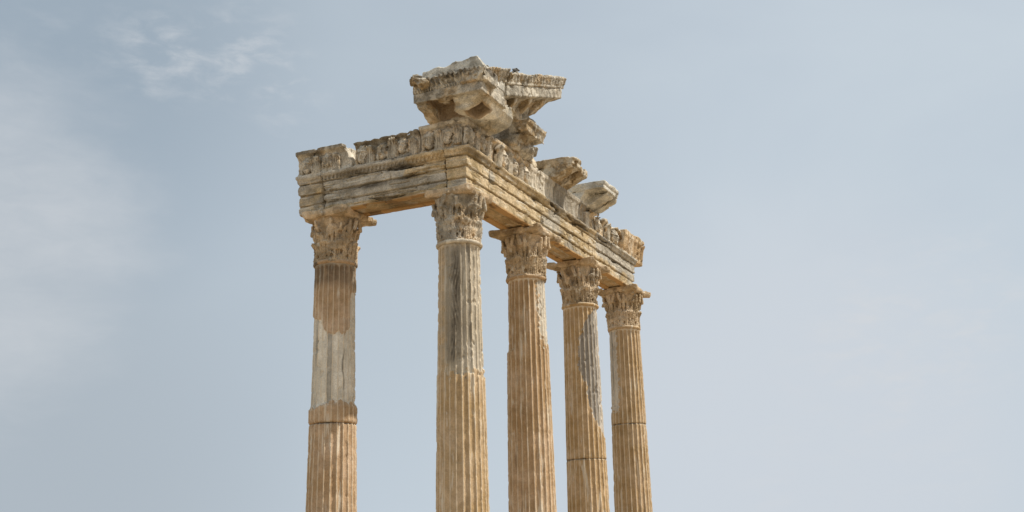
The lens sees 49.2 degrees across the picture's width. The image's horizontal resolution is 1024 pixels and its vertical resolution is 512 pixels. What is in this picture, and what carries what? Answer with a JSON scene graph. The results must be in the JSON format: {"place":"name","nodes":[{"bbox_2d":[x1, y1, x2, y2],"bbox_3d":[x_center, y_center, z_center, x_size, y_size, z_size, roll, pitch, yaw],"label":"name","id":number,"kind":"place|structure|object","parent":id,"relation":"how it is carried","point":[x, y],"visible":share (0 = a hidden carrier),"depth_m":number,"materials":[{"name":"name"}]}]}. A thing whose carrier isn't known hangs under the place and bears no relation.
{"place":"outdoors","nodes":[
{"label":"outdoors","id":0,"kind":"place"},
{"bbox_2d":[424,183,492,511],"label":"column","id":1,"kind":"structure","parent":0,"point":[462,474],"depth_m":18.88,"materials":[{"name":"stone"}]},
{"bbox_2d":[321,149,447,216],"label":"architrave block","id":2,"kind":"structure","parent":1,"relation":"on","point":[389,186],"depth_m":20.35,"materials":[{"name":"stone"}]},
{"bbox_2d":[353,129,421,166],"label":"frieze block","id":3,"kind":"structure","parent":2,"relation":"on","point":[391,147],"depth_m":20.41,"materials":[{"name":"stone"}]},
{"bbox_2d":[444,144,492,193],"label":"architrave block","id":4,"kind":"structure","parent":1,"relation":"on","point":[467,163],"depth_m":19.74,"materials":[{"name":"stone"}]},
{"bbox_2d":[418,117,493,158],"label":"frieze block","id":5,"kind":"structure","parent":4,"relation":"on","point":[447,134],"depth_m":19.99,"materials":[{"name":"stone"}]},
{"bbox_2d":[409,65,514,134],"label":"cornice block","id":6,"kind":"structure","parent":5,"relation":"on","point":[475,94],"depth_m":19.55,"materials":[{"name":"stone"}]},
{"bbox_2d":[422,56,504,91],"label":"stone slab","id":7,"kind":"structure","parent":6,"relation":"on","point":[472,61],"depth_m":19.64,"materials":[{"name":"stone"}]},
{"bbox_2d":[0,0,1023,511],"label":"sky","id":8,"kind":"structure","parent":0,"point":[824,199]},
{"bbox_2d":[598,284,652,511],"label":"column","id":9,"kind":"structure","parent":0,"point":[621,305],"depth_m":26.35,"materials":[{"name":"stone"}]},
{"bbox_2d":[590,233,637,288],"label":"architrave block","id":10,"kind":"structure","parent":9,"relation":"on","point":[619,262],"depth_m":26.21,"materials":[{"name":"stone"}]},
{"bbox_2d":[580,203,620,245],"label":"frieze block","id":11,"kind":"structure","parent":10,"relation":"on","point":[604,228],"depth_m":25.45,"materials":[{"name":"stone"}]},
{"bbox_2d":[568,180,618,214],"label":"modillion block","id":12,"kind":"structure","parent":11,"relation":"on","point":[601,196],"depth_m":24.81,"materials":[{"name":"stone"}]},
{"bbox_2d":[617,229,644,266],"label":"frieze block","id":13,"kind":"structure","parent":10,"relation":"on","point":[631,244],"depth_m":27.16,"materials":[{"name":"stone"}]},
{"bbox_3d":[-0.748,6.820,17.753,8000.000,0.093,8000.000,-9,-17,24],"label":"ground","id":14,"kind":"structure","parent":0,"visible":0},
{"bbox_2d":[301,204,376,511],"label":"column","id":15,"kind":"structure","parent":14,"relation":"on","point":[332,441],"depth_m":19.98,"materials":[{"name":"stone"}]},
{"bbox_2d":[297,174,326,216],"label":"architrave block","id":16,"kind":"structure","parent":15,"relation":"on","point":[311,192],"depth_m":20.94,"materials":[{"name":"stone"}]},
{"bbox_2d":[295,143,355,180],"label":"frieze block","id":17,"kind":"structure","parent":16,"relation":"on","point":[320,160],"depth_m":21.02,"materials":[{"name":"stone"}]},
{"bbox_2d":[488,223,560,511],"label":"column","id":18,"kind":"structure","parent":14,"relation":"on","point":[531,466],"depth_m":21.36,"materials":[{"name":"stone"}]},
{"bbox_2d":[483,162,545,229],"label":"architrave block","id":19,"kind":"structure","parent":18,"relation":"on","point":[516,202],"depth_m":21.37,"materials":[{"name":"stone"}]},
{"bbox_2d":[491,138,529,183],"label":"frieze block","id":20,"kind":"structure","parent":19,"relation":"on","point":[510,161],"depth_m":21.26,"materials":[{"name":"stone"}]},
{"bbox_2d":[492,107,546,163],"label":"bracket block","id":21,"kind":"structure","parent":20,"relation":"on","point":[523,134],"depth_m":21.48,"materials":[{"name":"stone"}]},
{"bbox_2d":[504,71,566,115],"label":"raking cornice block","id":22,"kind":"structure","parent":21,"relation":"on","point":[529,95],"depth_m":21.41,"materials":[{"name":"stone"}]},
{"bbox_2d":[546,256,609,511],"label":"column","id":23,"kind":"structure","parent":14,"relation":"on","point":[578,280],"depth_m":23.87,"materials":[{"name":"stone"}]},
{"bbox_2d":[539,198,596,261],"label":"architrave block","id":24,"kind":"structure","parent":23,"relation":"on","point":[574,233],"depth_m":23.75,"materials":[{"name":"stone"}]},
{"bbox_2d":[527,164,555,201],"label":"frieze block","id":25,"kind":"structure","parent":24,"relation":"on","point":[541,182],"depth_m":22.63,"materials":[{"name":"stone"}]},
{"bbox_2d":[532,158,536,167],"bbox_3d":[0.309,-1.836,22.499,0.412,0.253,0.381,-9,-17,24],"label":"stone stub","id":26,"kind":"object","parent":25,"relation":"on","point":[534,164],"visible":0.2,"depth_m":22.33,"materials":[{"name":"stone"}]},
{"bbox_2d":[536,157,587,189],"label":"modillion block","id":27,"kind":"structure","parent":25,"relation":"on","point":[566,173],"depth_m":23.15,"materials":[{"name":"stone"}]},
{"bbox_2d":[553,183,581,219],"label":"frieze block","id":28,"kind":"structure","parent":24,"relation":"on","point":[567,200],"depth_m":23.86,"materials":[{"name":"stone"}]}
]}

